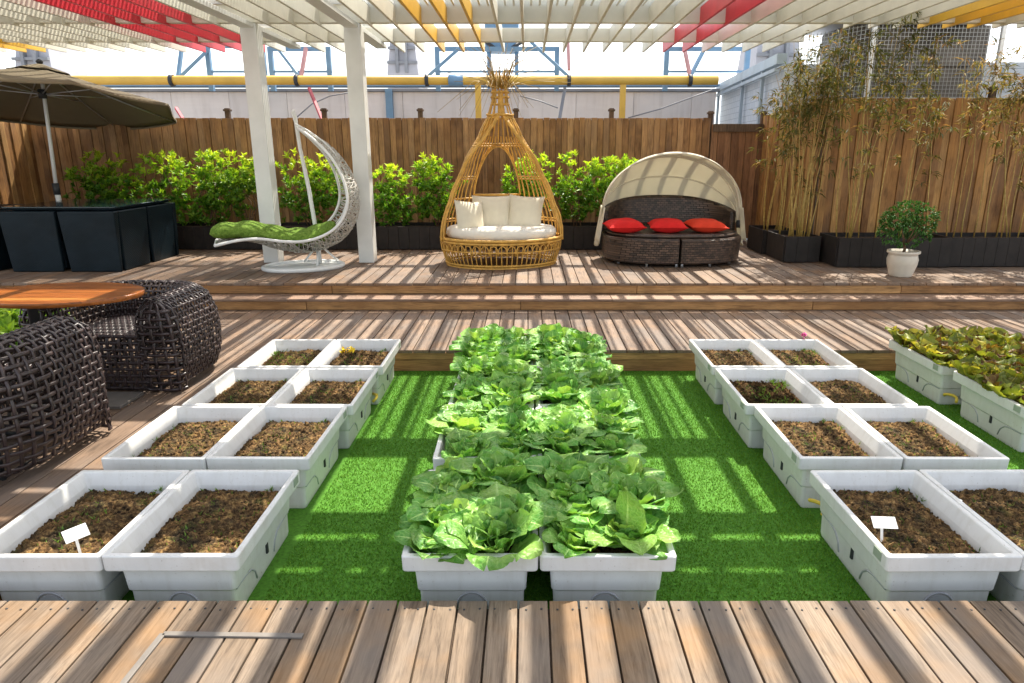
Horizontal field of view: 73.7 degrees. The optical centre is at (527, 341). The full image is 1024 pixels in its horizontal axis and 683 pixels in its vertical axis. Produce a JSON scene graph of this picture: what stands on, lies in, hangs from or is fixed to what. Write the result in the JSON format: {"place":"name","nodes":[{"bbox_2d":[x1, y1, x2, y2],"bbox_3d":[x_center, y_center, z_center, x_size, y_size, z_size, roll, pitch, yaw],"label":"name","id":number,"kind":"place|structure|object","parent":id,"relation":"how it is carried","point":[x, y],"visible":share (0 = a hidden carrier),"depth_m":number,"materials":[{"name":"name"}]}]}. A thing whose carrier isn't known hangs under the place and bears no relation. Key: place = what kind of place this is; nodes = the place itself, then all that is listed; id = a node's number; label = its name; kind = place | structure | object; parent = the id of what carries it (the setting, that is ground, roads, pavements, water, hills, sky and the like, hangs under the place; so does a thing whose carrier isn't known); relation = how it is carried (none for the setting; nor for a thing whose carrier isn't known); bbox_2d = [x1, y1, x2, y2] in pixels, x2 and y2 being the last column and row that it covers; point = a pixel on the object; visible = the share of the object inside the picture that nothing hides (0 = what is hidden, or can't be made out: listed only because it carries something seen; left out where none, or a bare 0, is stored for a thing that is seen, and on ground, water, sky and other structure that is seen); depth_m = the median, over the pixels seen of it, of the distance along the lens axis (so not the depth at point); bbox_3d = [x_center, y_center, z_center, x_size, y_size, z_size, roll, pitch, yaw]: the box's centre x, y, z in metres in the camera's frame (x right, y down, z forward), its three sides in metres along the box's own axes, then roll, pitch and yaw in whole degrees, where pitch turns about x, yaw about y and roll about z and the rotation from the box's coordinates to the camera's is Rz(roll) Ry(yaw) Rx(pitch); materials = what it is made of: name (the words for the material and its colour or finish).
{"place":"outdoors","nodes":[
{"label":"outdoors","id":0,"kind":"place"},
{"bbox_2d":[11,48,87,75],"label":"roof tower","id":1,"kind":"structure","parent":0,"point":[70,62],"depth_m":21.86,"materials":[{"name":"white"}]},
{"bbox_2d":[387,43,425,75],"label":"roof tower","id":2,"kind":"structure","parent":0,"point":[409,61],"depth_m":21.47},
{"bbox_2d":[0,601,1023,682],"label":"front deck","id":3,"kind":"structure","parent":0,"point":[747,642],"depth_m":2.32,"materials":[{"name":"wood"}]},
{"bbox_2d":[120,631,303,682],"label":"access hatch","id":4,"kind":"object","parent":3,"relation":"on","point":[134,669],"visible":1,"depth_m":2.34,"materials":[{"name":"metal"}]},
{"bbox_2d":[0,310,1023,528],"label":"deck","id":5,"kind":"structure","parent":0,"point":[245,334],"depth_m":6.31,"materials":[{"name":"wood"}]},
{"bbox_2d":[0,316,112,480],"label":"woven armchair","id":6,"kind":"object","parent":5,"relation":"on","point":[21,372],"visible":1,"depth_m":3.61,"materials":[{"name":"wicker"}]},
{"bbox_2d":[0,282,144,408],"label":"oval table","id":7,"kind":"object","parent":5,"relation":"on","point":[32,299],"visible":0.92,"depth_m":4.35,"materials":[{"name":"brown wood"}]},
{"bbox_2d":[18,279,221,391],"bbox_3d":[-2.883,-0.079,5.049,1.146,0.654,0.948,1,16,4],"label":"woven armchair","id":8,"kind":"object","parent":5,"relation":"on","point":[155,319],"visible":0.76,"depth_m":4.72,"materials":[{"name":"wicker"}]},
{"bbox_2d":[0,352,895,600],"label":"deck riser","id":9,"kind":"object","parent":5,"relation":"attached to","point":[429,361],"depth_m":5.77,"materials":[{"name":"wood"}]},
{"bbox_2d":[145,249,1023,308],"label":"step base","id":10,"kind":"object","parent":5,"relation":"on","point":[608,293],"visible":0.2,"depth_m":7.41,"materials":[{"name":"brown wood"}]},
{"bbox_2d":[0,285,1023,309],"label":"step riser","id":11,"kind":"object","parent":10,"relation":"attached to","point":[287,305],"visible":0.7,"depth_m":7.16,"materials":[{"name":"wood"}]},
{"bbox_2d":[138,294,1023,301],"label":"step tread","id":12,"kind":"object","parent":10,"relation":"on","point":[618,297],"visible":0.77,"depth_m":7.19,"materials":[{"name":"wood"}]},
{"bbox_2d":[0,240,1023,285],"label":"deck","id":13,"kind":"structure","parent":0,"point":[391,267],"depth_m":7.90,"materials":[{"name":"wood"}]},
{"bbox_2d":[0,122,43,203],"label":"wooden fence","id":14,"kind":"object","parent":13,"relation":"on","point":[20,183],"visible":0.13,"depth_m":10.14,"materials":[{"name":"brown wood"}]},
{"bbox_2d":[0,210,69,271],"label":"corner chair","id":15,"kind":"object","parent":13,"relation":"on","point":[34,240],"visible":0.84,"depth_m":7.89,"materials":[{"name":"plastic"}]},
{"bbox_2d":[1,199,170,210],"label":"glass table","id":16,"kind":"object","parent":13,"relation":"on","point":[93,204],"visible":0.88,"depth_m":8.14,"materials":[{"name":"black"}]},
{"bbox_2d":[0,59,176,200],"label":"parasol","id":17,"kind":"object","parent":13,"relation":"on","point":[39,93],"visible":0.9,"depth_m":9.46,"materials":[{"name":"fabric"}]},
{"bbox_2d":[57,207,149,271],"bbox_3d":[-5.050,-1.236,8.210,0.649,0.700,0.699,0,16,0],"label":"corner chair","id":18,"kind":"object","parent":13,"relation":"on","point":[108,241],"visible":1,"depth_m":7.93,"materials":[{"name":"plastic"}]},
{"bbox_2d":[125,203,178,261],"bbox_3d":[-5.050,-1.433,8.913,0.649,0.700,0.699,0,16,0],"label":"corner chair","id":19,"kind":"object","parent":13,"relation":"on","point":[162,230],"visible":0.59,"depth_m":8.86,"materials":[{"name":"black wicker"}]},
{"bbox_2d":[177,222,262,248],"bbox_3d":[-4.465,-1.561,10.035,1.494,0.318,0.630,0,16,0],"label":"planter box","id":20,"kind":"object","parent":13,"relation":"on","point":[192,235],"visible":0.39,"depth_m":9.75,"materials":[{"name":"brown wood"}]},
{"bbox_2d":[178,148,240,225],"bbox_3d":[-4.610,-2.160,9.841,0.897,1.230,0.677,0,16,0],"label":"shrub","id":21,"kind":"object","parent":20,"relation":"on","point":[210,198],"visible":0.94,"depth_m":9.74,"materials":[{"name":"green plant"}]},
{"bbox_2d":[212,148,257,221],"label":"shrub","id":22,"kind":"object","parent":20,"relation":"on","point":[238,185],"visible":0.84,"depth_m":9.67,"materials":[{"name":"green plant"}]},
{"bbox_2d":[214,109,360,272],"bbox_3d":[-2.817,-1.754,7.979,1.673,1.827,0.774,-6,17,-21],"label":"swing chair","id":23,"kind":"object","parent":13,"relation":"on","point":[318,264],"visible":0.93,"depth_m":8.05,"materials":[{"name":"grey wicker"}]},
{"bbox_2d":[210,220,335,245],"bbox_3d":[-2.977,-1.273,8.046,1.406,0.318,0.628,-6,17,-21],"label":"cushion","id":24,"kind":"object","parent":23,"relation":"on","point":[240,229],"visible":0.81,"depth_m":7.81,"materials":[{"name":"fabric"}]},
{"bbox_2d":[281,222,375,248],"bbox_3d":[-3.005,-1.561,10.035,1.454,0.318,0.630,0,16,0],"label":"planter box","id":25,"kind":"object","parent":13,"relation":"on","point":[349,240],"visible":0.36,"depth_m":9.76,"materials":[{"name":"brown wood"}]},
{"bbox_2d":[275,147,350,225],"bbox_3d":[-3.104,-2.159,9.826,1.226,1.238,0.661,0,16,0],"label":"shrub","id":26,"kind":"object","parent":25,"relation":"on","point":[290,197],"visible":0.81,"depth_m":9.73,"materials":[{"name":"green plant"}]},
{"bbox_2d":[30,108,710,221],"bbox_3d":[-2.394,-2.576,10.610,10.325,1.989,0.146,0,16,0],"label":"wooden fence","id":27,"kind":"object","parent":13,"relation":"on","point":[403,143],"visible":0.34,"depth_m":10.43,"materials":[{"name":"brown wood"}]},
{"bbox_2d":[375,222,460,248],"bbox_3d":[-1.619,-1.561,10.035,1.344,0.318,0.630,0,16,0],"label":"planter box","id":28,"kind":"object","parent":13,"relation":"on","point":[414,235],"visible":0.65,"depth_m":9.74,"materials":[{"name":"brown wood"}]},
{"bbox_2d":[372,163,417,226],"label":"shrub","id":29,"kind":"object","parent":28,"relation":"on","point":[389,205],"visible":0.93,"depth_m":9.79,"materials":[{"name":"green plant"}]},
{"bbox_2d":[407,151,467,225],"bbox_3d":[-1.307,-2.134,9.838,0.915,1.181,0.687,0,16,0],"label":"shrub","id":30,"kind":"object","parent":28,"relation":"on","point":[428,200],"visible":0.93,"depth_m":9.71,"materials":[{"name":"green plant"}]},
{"bbox_2d":[439,40,572,270],"bbox_3d":[-0.307,-2.217,8.263,1.571,2.600,1.470,-2,16,-9],"label":"nest seat","id":31,"kind":"object","parent":13,"relation":"on","point":[498,82],"visible":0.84,"depth_m":8.24,"materials":[{"name":"wicker"}]},
{"bbox_2d":[446,224,555,239],"bbox_3d":[-0.335,-1.388,8.563,1.380,0.128,1.028,0,16,0],"label":"seat cushion","id":32,"kind":"object","parent":31,"relation":"on","point":[500,232],"visible":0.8,"depth_m":8.17,"materials":[{"name":"beige fabric"}]},
{"bbox_2d":[509,194,544,225],"bbox_3d":[-0.038,-1.606,8.604,0.458,0.468,0.180,7,1,13],"label":"pillow","id":33,"kind":"object","parent":32,"relation":"on","point":[525,211],"visible":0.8,"depth_m":8.53,"materials":[{"name":"beige fabric"}]},
{"bbox_2d":[463,222,550,248],"bbox_3d":[-0.304,-1.561,10.035,1.314,0.318,0.630,0,16,0],"label":"planter box","id":34,"kind":"object","parent":13,"relation":"on","point":[498,247],"visible":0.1,"depth_m":9.77,"materials":[{"name":"brown wood"}]},
{"bbox_2d":[499,150,555,208],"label":"shrub","id":35,"kind":"object","parent":34,"relation":"on","point":[509,187],"visible":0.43,"depth_m":9.71,"materials":[{"name":"green plant"}]},
{"bbox_2d":[552,222,604,248],"bbox_3d":[0.946,-1.561,10.035,1.214,0.318,0.630,0,16,0],"label":"planter box","id":36,"kind":"object","parent":13,"relation":"on","point":[578,236],"visible":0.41,"depth_m":9.74,"materials":[{"name":"brown wood"}]},
{"bbox_2d":[550,149,606,225],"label":"shrub","id":37,"kind":"object","parent":36,"relation":"on","point":[563,189],"visible":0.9,"depth_m":9.76,"materials":[{"name":"green plant"}]},
{"bbox_2d":[594,152,745,267],"bbox_3d":[1.830,-1.744,8.807,1.941,1.356,1.530,0,16,0],"label":"daybed","id":38,"kind":"object","parent":13,"relation":"on","point":[683,186],"visible":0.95,"depth_m":8.93,"materials":[{"name":"wicker"}]},
{"bbox_2d":[707,111,766,237],"bbox_3d":[3.179,-2.554,10.604,0.901,1.949,0.170,0,16,0],"label":"wooden fence","id":39,"kind":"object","parent":13,"relation":"on","point":[730,145],"depth_m":10.47,"materials":[{"name":"brown wood"}]},
{"bbox_2d":[747,225,795,253],"bbox_3d":[3.412,-1.441,9.607,0.446,0.318,0.680,0,16,0],"label":"planter box","id":40,"kind":"object","parent":13,"relation":"on","point":[757,238],"visible":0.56,"depth_m":9.53,"materials":[{"name":"brown wood"}]},
{"bbox_2d":[748,67,830,229],"bbox_3d":[3.606,-2.554,9.235,1.082,2.229,1.055,-7,17,-25],"label":"bamboo clump","id":41,"kind":"object","parent":40,"relation":"on","point":[764,166],"visible":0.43,"depth_m":9.25,"materials":[{"name":"plant"}]},
{"bbox_2d":[755,99,825,233],"bbox_3d":[3.674,-2.360,9.746,0.062,1.977,1.788,-1,16,-5],"label":"wooden fence","id":42,"kind":"object","parent":13,"relation":"on","point":[771,178],"visible":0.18,"depth_m":9.83,"materials":[{"name":"brown wood"}]},
{"bbox_2d":[766,231,821,261],"bbox_3d":[3.462,-1.252,8.933,0.466,0.318,0.680,0,16,0],"label":"planter box","id":43,"kind":"object","parent":13,"relation":"on","point":[783,246],"visible":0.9,"depth_m":8.63,"materials":[{"name":"brown wood"}]},
{"bbox_2d":[765,27,866,236],"bbox_3d":[3.507,-2.547,8.499,1.145,2.572,0.969,0,16,0],"label":"bamboo clump","id":44,"kind":"object","parent":43,"relation":"on","point":[806,112],"visible":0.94,"depth_m":8.41,"materials":[{"name":"plant"}]},
{"bbox_2d":[819,232,952,266],"bbox_3d":[4.421,-1.151,8.514,1.386,0.348,0.580,0,16,0],"label":"planter box","id":45,"kind":"object","parent":13,"relation":"on","point":[866,249],"visible":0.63,"depth_m":8.25,"materials":[{"name":"brown wood"}]},
{"bbox_2d":[821,11,937,237],"bbox_3d":[4.038,-2.487,8.081,1.316,2.622,0.780,0,16,0],"label":"bamboo clump","id":46,"kind":"object","parent":45,"relation":"on","point":[890,88],"visible":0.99,"depth_m":7.95,"materials":[{"name":"plant"}]},
{"bbox_2d":[891,32,975,237],"bbox_3d":[4.762,-2.388,8.124,0.839,2.408,0.738,-13,20,-39],"label":"bamboo clump","id":47,"kind":"object","parent":45,"relation":"on","point":[937,117],"visible":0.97,"depth_m":8.09,"materials":[{"name":"plant"}]},
{"bbox_2d":[794,24,1007,100],"bbox_3d":[5.137,-2.887,9.966,2.410,3.194,1.450,0,16,0],"label":"cage","id":48,"kind":"object","parent":13,"relation":"on","point":[975,47],"visible":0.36,"depth_m":9.39,"materials":[{"name":"metal"}]},
{"bbox_2d":[886,249,920,276],"bbox_3d":[4.230,-0.887,7.726,0.344,0.288,0.344,0,16,0],"label":"plant pot","id":49,"kind":"object","parent":13,"relation":"on","point":[899,263],"visible":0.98,"depth_m":7.62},
{"bbox_2d":[875,200,941,251],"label":"potted shrub","id":50,"kind":"object","parent":49,"relation":"on","point":[906,223],"visible":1,"depth_m":7.56,"materials":[{"name":"green plant"}]},
{"bbox_2d":[806,86,1023,235],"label":"wooden fence","id":51,"kind":"object","parent":13,"relation":"on","point":[945,148],"visible":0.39,"depth_m":8.88,"materials":[{"name":"brown wood"}]},
{"bbox_2d":[932,232,1023,265],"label":"planter box","id":52,"kind":"object","parent":13,"relation":"on","point":[980,249],"visible":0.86,"depth_m":8.27,"materials":[{"name":"brown wood"}]},
{"bbox_2d":[946,35,1023,236],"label":"bamboo clump","id":53,"kind":"object","parent":52,"relation":"on","point":[984,86],"visible":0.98,"depth_m":8.15,"materials":[{"name":"plant"}]},
{"bbox_2d":[982,44,1023,236],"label":"bamboo clump","id":54,"kind":"object","parent":52,"relation":"on","point":[1021,95],"visible":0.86,"depth_m":8.28,"materials":[{"name":"plant"}]},
{"bbox_2d":[0,24,1023,123],"label":"sky","id":55,"kind":"structure","parent":0,"point":[593,62],"materials":[{"name":"white"}]},
{"bbox_2d":[120,370,1023,608],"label":"lawn base","id":56,"kind":"object","parent":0,"point":[299,519],"depth_m":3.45,"materials":[{"name":"plant"}]},
{"bbox_2d":[0,470,189,602],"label":"planter trough","id":57,"kind":"object","parent":56,"relation":"on","point":[41,559],"visible":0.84,"depth_m":2.85,"materials":[{"name":"white plastic"}]},
{"bbox_2d":[101,406,258,470],"bbox_3d":[-1.882,0.639,3.816,0.529,0.314,0.738,0,16,0],"label":"planter trough","id":58,"kind":"object","parent":56,"relation":"on","point":[190,438],"visible":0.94,"depth_m":3.78,"materials":[{"name":"white plastic"}]},
{"bbox_2d":[102,470,299,603],"bbox_3d":[-1.366,0.869,2.994,0.529,0.314,0.738,0,16,0],"label":"planter trough","id":59,"kind":"object","parent":56,"relation":"on","point":[208,535],"visible":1,"depth_m":2.87,"materials":[{"name":"white plastic"}]},
{"bbox_2d":[182,368,303,407],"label":"planter trough","id":60,"kind":"object","parent":56,"relation":"on","point":[259,387],"visible":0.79,"depth_m":4.60,"materials":[{"name":"white plastic"}]},
{"bbox_2d":[206,406,347,507],"bbox_3d":[-1.356,0.638,3.821,0.529,0.314,0.738,0,16,1],"label":"planter trough","id":61,"kind":"object","parent":56,"relation":"on","point":[303,440],"visible":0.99,"depth_m":3.77,"materials":[{"name":"white plastic"}]},
{"bbox_2d":[237,339,335,368],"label":"planter trough","id":62,"kind":"object","parent":56,"relation":"on","point":[291,353],"visible":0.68,"depth_m":5.37,"materials":[{"name":"white plastic"}]},
{"bbox_2d":[267,368,378,448],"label":"planter trough","id":63,"kind":"object","parent":56,"relation":"on","point":[350,389],"visible":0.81,"depth_m":4.55,"materials":[{"name":"white plastic"}]},
{"bbox_2d":[310,339,400,403],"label":"planter trough","id":64,"kind":"object","parent":56,"relation":"on","point":[379,354],"visible":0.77,"depth_m":5.33,"materials":[{"name":"white plastic"}]},
{"bbox_2d":[402,470,537,608],"bbox_3d":[-0.222,0.869,2.993,0.529,0.314,0.738,0,16,0],"label":"planter trough","id":65,"kind":"object","parent":56,"relation":"on","point":[467,580],"visible":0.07,"depth_m":2.67,"materials":[{"name":"white plastic"}]},
{"bbox_2d":[398,485,484,556],"bbox_3d":[-0.321,0.756,2.804,0.382,0.164,0.479,-18,26,-35],"label":"cabbage","id":66,"kind":"object","parent":65,"relation":"on","point":[455,499],"visible":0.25,"depth_m":2.81,"materials":[{"name":"green plant"}]},
{"bbox_2d":[413,468,504,506],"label":"cabbage","id":67,"kind":"object","parent":65,"relation":"on","point":[428,482],"visible":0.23,"depth_m":3.08,"materials":[{"name":"green plant"}]},
{"bbox_2d":[433,495,543,570],"bbox_3d":[-0.151,0.773,2.665,0.434,0.200,0.402,2,20,-5],"label":"cabbage","id":68,"kind":"object","parent":65,"relation":"on","point":[450,532],"visible":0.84,"depth_m":2.68,"materials":[{"name":"green plant"}]},
{"bbox_2d":[449,446,548,488],"bbox_3d":[-0.140,0.624,3.204,0.456,0.194,0.436,6,14,12],"label":"cabbage","id":69,"kind":"object","parent":65,"relation":"on","point":[506,465],"visible":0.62,"depth_m":3.19,"materials":[{"name":"green plant"}]},
{"bbox_2d":[458,481,557,542],"bbox_3d":[-0.088,0.716,2.844,0.387,0.205,0.409,-8,21,-11],"label":"cabbage","id":70,"kind":"object","parent":65,"relation":"on","point":[542,513],"visible":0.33,"depth_m":2.80,"materials":[{"name":"green plant"}]},
{"bbox_2d":[433,406,535,469],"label":"planter trough","id":71,"kind":"object","parent":56,"relation":"on","point":[438,460],"depth_m":3.51,"materials":[{"name":"white plastic"}]},
{"bbox_2d":[441,427,498,459],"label":"cabbage","id":72,"kind":"object","parent":71,"relation":"on","point":[458,448],"visible":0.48,"depth_m":3.53,"materials":[{"name":"green plant"}]},
{"bbox_2d":[479,405,541,436],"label":"cabbage","id":73,"kind":"object","parent":71,"relation":"on","point":[507,420],"visible":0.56,"depth_m":3.82,"materials":[{"name":"green plant"}]},
{"bbox_2d":[535,406,640,457],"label":"planter trough","id":74,"kind":"object","parent":56,"relation":"on","point":[538,407],"depth_m":3.61,"materials":[{"name":"white plastic"}]},
{"bbox_2d":[520,412,593,446],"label":"cabbage","id":75,"kind":"object","parent":74,"relation":"on","point":[567,420],"visible":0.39,"depth_m":3.67,"materials":[{"name":"green plant"}]},
{"bbox_2d":[575,387,639,417],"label":"cabbage","id":76,"kind":"object","parent":74,"relation":"on","point":[616,398],"visible":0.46,"depth_m":4.04,"materials":[{"name":"green plant"}]},
{"bbox_2d":[572,408,643,436],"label":"cabbage","id":77,"kind":"object","parent":74,"relation":"on","point":[607,421],"visible":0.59,"depth_m":3.73,"materials":[{"name":"green plant"}]},
{"bbox_2d":[538,474,676,608],"bbox_3d":[0.308,0.869,2.993,0.529,0.314,0.738,0,16,0],"label":"planter trough","id":78,"kind":"object","parent":56,"relation":"on","point":[604,573],"visible":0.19,"depth_m":2.67,"materials":[{"name":"white plastic"}]},
{"bbox_2d":[522,451,610,486],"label":"cabbage","id":79,"kind":"object","parent":78,"relation":"on","point":[544,462],"visible":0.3,"depth_m":3.25,"materials":[{"name":"green plant"}]},
{"bbox_2d":[527,463,611,514],"bbox_3d":[0.205,0.666,3.083,0.428,0.179,0.410,-13,18,-27],"label":"cabbage","id":80,"kind":"object","parent":78,"relation":"on","point":[582,471],"visible":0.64,"depth_m":3.06,"materials":[{"name":"green plant"}]},
{"bbox_2d":[536,478,616,528],"bbox_3d":[0.217,0.726,2.913,0.393,0.159,0.348,-1,18,8],"label":"cabbage","id":81,"kind":"object","parent":78,"relation":"on","point":[545,494],"visible":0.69,"depth_m":2.94,"materials":[{"name":"green plant"}]},
{"bbox_2d":[541,511,621,558],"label":"cabbage","id":82,"kind":"object","parent":78,"relation":"on","point":[566,543],"visible":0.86,"depth_m":2.70,"materials":[{"name":"green plant"}]},
{"bbox_2d":[584,491,680,554],"bbox_3d":[0.398,0.723,2.706,0.364,0.281,0.342,-11,19,-35],"label":"cabbage","id":83,"kind":"object","parent":78,"relation":"on","point":[630,510],"visible":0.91,"depth_m":2.70,"materials":[{"name":"green plant"}]},
{"bbox_2d":[591,471,683,513],"bbox_3d":[0.473,0.689,2.976,0.424,0.197,0.405,3,11,-1],"label":"cabbage","id":84,"kind":"object","parent":78,"relation":"on","point":[657,492],"visible":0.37,"depth_m":2.98,"materials":[{"name":"green plant"}]},
{"bbox_2d":[689,339,783,403],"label":"planter trough","id":85,"kind":"object","parent":56,"relation":"on","point":[711,355],"visible":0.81,"depth_m":5.31,"materials":[{"name":"white plastic"}]},
{"bbox_2d":[715,368,831,447],"bbox_3d":[1.587,0.438,4.537,0.529,0.314,0.738,0,16,1],"label":"planter trough","id":86,"kind":"object","parent":56,"relation":"on","point":[745,391],"visible":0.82,"depth_m":4.54,"materials":[{"name":"white plastic"}]},
{"bbox_2d":[754,339,856,367],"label":"planter trough","id":87,"kind":"object","parent":56,"relation":"on","point":[800,353],"visible":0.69,"depth_m":5.37,"materials":[{"name":"white plastic"}]},
{"bbox_2d":[754,406,902,507],"bbox_3d":[1.628,0.637,3.822,0.529,0.314,0.738,0,16,0],"label":"planter trough","id":88,"kind":"object","parent":56,"relation":"on","point":[801,443],"visible":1,"depth_m":3.76,"materials":[{"name":"white plastic"}]},
{"bbox_2d":[789,368,917,407],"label":"planter trough","id":89,"kind":"object","parent":56,"relation":"on","point":[841,387],"visible":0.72,"depth_m":4.60,"materials":[{"name":"white plastic"}]},
{"bbox_2d":[809,470,1022,602],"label":"planter trough","id":90,"kind":"object","parent":56,"relation":"on","point":[938,544],"visible":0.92,"depth_m":2.86,"materials":[{"name":"white plastic"}]},
{"bbox_2d":[889,339,961,404],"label":"planter trough","id":91,"kind":"object","parent":56,"relation":"on","point":[930,379],"visible":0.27,"depth_m":5.14,"materials":[{"name":"white plastic"}]},
{"bbox_2d":[843,406,1009,470],"bbox_3d":[2.160,0.639,3.818,0.529,0.314,0.738,0,16,1],"label":"planter trough","id":92,"kind":"object","parent":56,"relation":"on","point":[917,438],"visible":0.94,"depth_m":3.78,"materials":[{"name":"white plastic"}]},
{"bbox_2d":[919,470,1023,601],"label":"planter trough","id":93,"kind":"object","parent":56,"relation":"on","point":[993,500],"visible":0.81,"depth_m":3.13,"materials":[{"name":"white plastic"}]},
{"bbox_2d":[953,371,1023,451],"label":"planter trough","id":94,"kind":"object","parent":56,"relation":"on","point":[992,413],"visible":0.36,"depth_m":4.44,"materials":[{"name":"white plastic"}]},
{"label":"ground","id":95,"kind":"structure","parent":0,"visible":0},
{"bbox_2d":[101,84,719,123],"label":"panel building","id":96,"kind":"structure","parent":95,"relation":"on","point":[407,101],"depth_m":14.18,"materials":[{"name":"white metal"}]},
{"bbox_2d":[0,0,1023,262],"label":"pergola","id":97,"kind":"object","parent":95,"relation":"on","point":[250,30],"visible":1,"depth_m":7.97,"materials":[{"name":"white paint"}]},
{"bbox_2d":[619,84,625,117],"bbox_3d":[1.833,-3.501,13.579,0.110,3.030,0.110,0,16,0],"label":"yellow post","id":98,"kind":"object","parent":95,"relation":"on","point":[622,100],"visible":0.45,"depth_m":13.21,"materials":[{"name":"metal"}]},
{"bbox_2d":[72,74,718,85],"bbox_3d":[-5.425,-5.022,13.133,18.150,0.216,0.216,0,16,0],"label":"yellow pipe","id":99,"kind":"object","parent":98,"relation":"on","point":[425,80],"visible":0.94,"depth_m":13.07,"materials":[{"name":"metal"}]},
{"bbox_2d":[428,43,570,90],"bbox_3d":[-0.586,-5.439,13.463,2.833,0.926,0.430,0,16,0],"label":"steel frame","id":100,"kind":"object","parent":99,"relation":"attached to","point":[436,70],"visible":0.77,"depth_m":13.51,"materials":[{"name":"blue paint"}]},
{"bbox_2d":[715,53,1023,239],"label":"blue building","id":101,"kind":"structure","parent":95,"relation":"on","point":[737,92],"depth_m":11.03,"materials":[{"name":"metal"}]},
{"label":"planter box","id":102,"kind":"object","parent":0,"visible":0},
{"bbox_2d":[62,148,144,198],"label":"shrub","id":103,"kind":"object","parent":102,"relation":"on","point":[99,186],"visible":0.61,"depth_m":9.70,"materials":[{"name":"green plant"}]},
{"bbox_2d":[118,148,200,225],"bbox_3d":[-5.301,-2.148,9.825,1.077,1.218,0.710,0,16,0],"label":"shrub","id":104,"kind":"object","parent":102,"relation":"on","point":[183,185],"visible":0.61,"depth_m":9.74,"materials":[{"name":"green plant"}]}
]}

